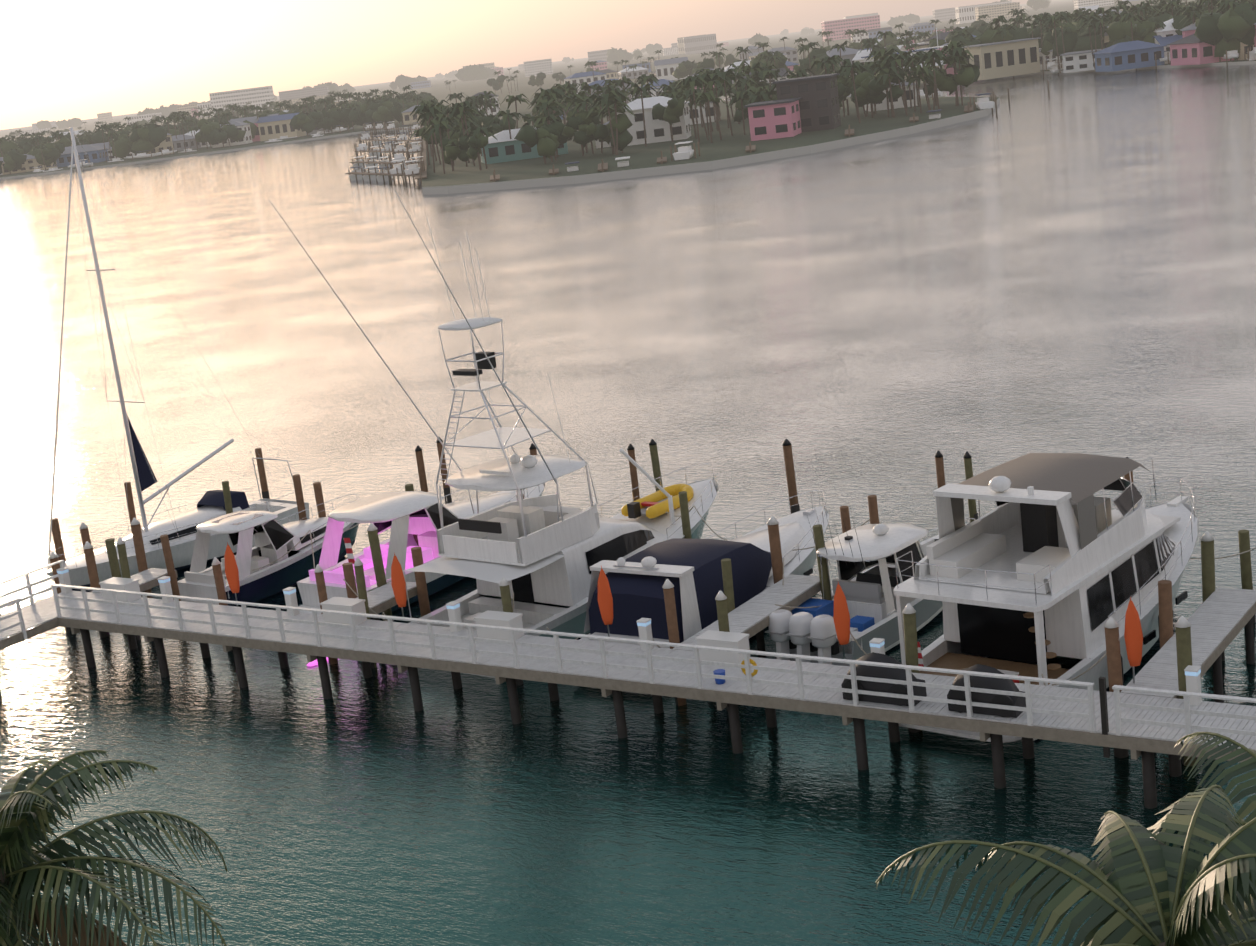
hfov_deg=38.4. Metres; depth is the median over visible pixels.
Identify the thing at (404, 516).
pink cruiser boat
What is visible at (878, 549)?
center console boat
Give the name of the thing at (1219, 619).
finger piers
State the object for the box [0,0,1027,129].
sky
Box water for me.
[0,64,1255,945]
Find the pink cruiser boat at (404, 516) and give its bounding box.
[297,483,544,619]
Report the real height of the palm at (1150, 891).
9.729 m
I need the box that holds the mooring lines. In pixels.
[253,505,1255,685]
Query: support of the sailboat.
on the water
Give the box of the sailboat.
[43,128,309,591]
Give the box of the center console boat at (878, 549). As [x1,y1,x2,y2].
[765,504,974,665]
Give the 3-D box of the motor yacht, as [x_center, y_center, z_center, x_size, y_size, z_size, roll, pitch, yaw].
[12.506,2.552,50.240,4.952,6.990,14.655,4,17,40]
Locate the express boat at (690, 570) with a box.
[579,490,828,648]
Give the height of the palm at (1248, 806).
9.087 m
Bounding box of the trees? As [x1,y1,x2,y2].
[0,0,1255,174]
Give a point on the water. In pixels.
(1062, 262)
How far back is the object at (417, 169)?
369.93 m
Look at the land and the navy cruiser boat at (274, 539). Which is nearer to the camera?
the navy cruiser boat at (274, 539)
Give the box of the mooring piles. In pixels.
[49,437,1255,765]
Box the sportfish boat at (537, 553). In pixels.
[269,191,718,677]
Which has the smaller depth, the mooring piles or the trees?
the mooring piles
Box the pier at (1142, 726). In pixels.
[0,560,1255,808]
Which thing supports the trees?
on the land
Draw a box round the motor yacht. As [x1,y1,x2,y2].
[893,451,1197,742]
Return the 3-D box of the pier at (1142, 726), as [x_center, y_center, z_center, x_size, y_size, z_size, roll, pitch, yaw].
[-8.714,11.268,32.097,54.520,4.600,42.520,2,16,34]
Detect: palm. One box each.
[0,750,227,945]
[876,784,1255,945]
[1149,731,1255,941]
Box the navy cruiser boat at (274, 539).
[177,494,359,606]
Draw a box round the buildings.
[0,0,1255,174]
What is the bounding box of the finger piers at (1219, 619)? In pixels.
[92,568,1255,702]
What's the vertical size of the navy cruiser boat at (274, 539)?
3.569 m
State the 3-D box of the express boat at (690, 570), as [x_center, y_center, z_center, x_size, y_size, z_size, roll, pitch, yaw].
[2.973,3.326,57.077,3.913,4.068,13.320,2,16,34]
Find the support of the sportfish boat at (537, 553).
on the water
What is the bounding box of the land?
[0,0,1255,194]
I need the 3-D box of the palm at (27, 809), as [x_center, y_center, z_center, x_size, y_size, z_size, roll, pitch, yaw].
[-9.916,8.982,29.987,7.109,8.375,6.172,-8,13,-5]
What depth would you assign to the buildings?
441.41 m

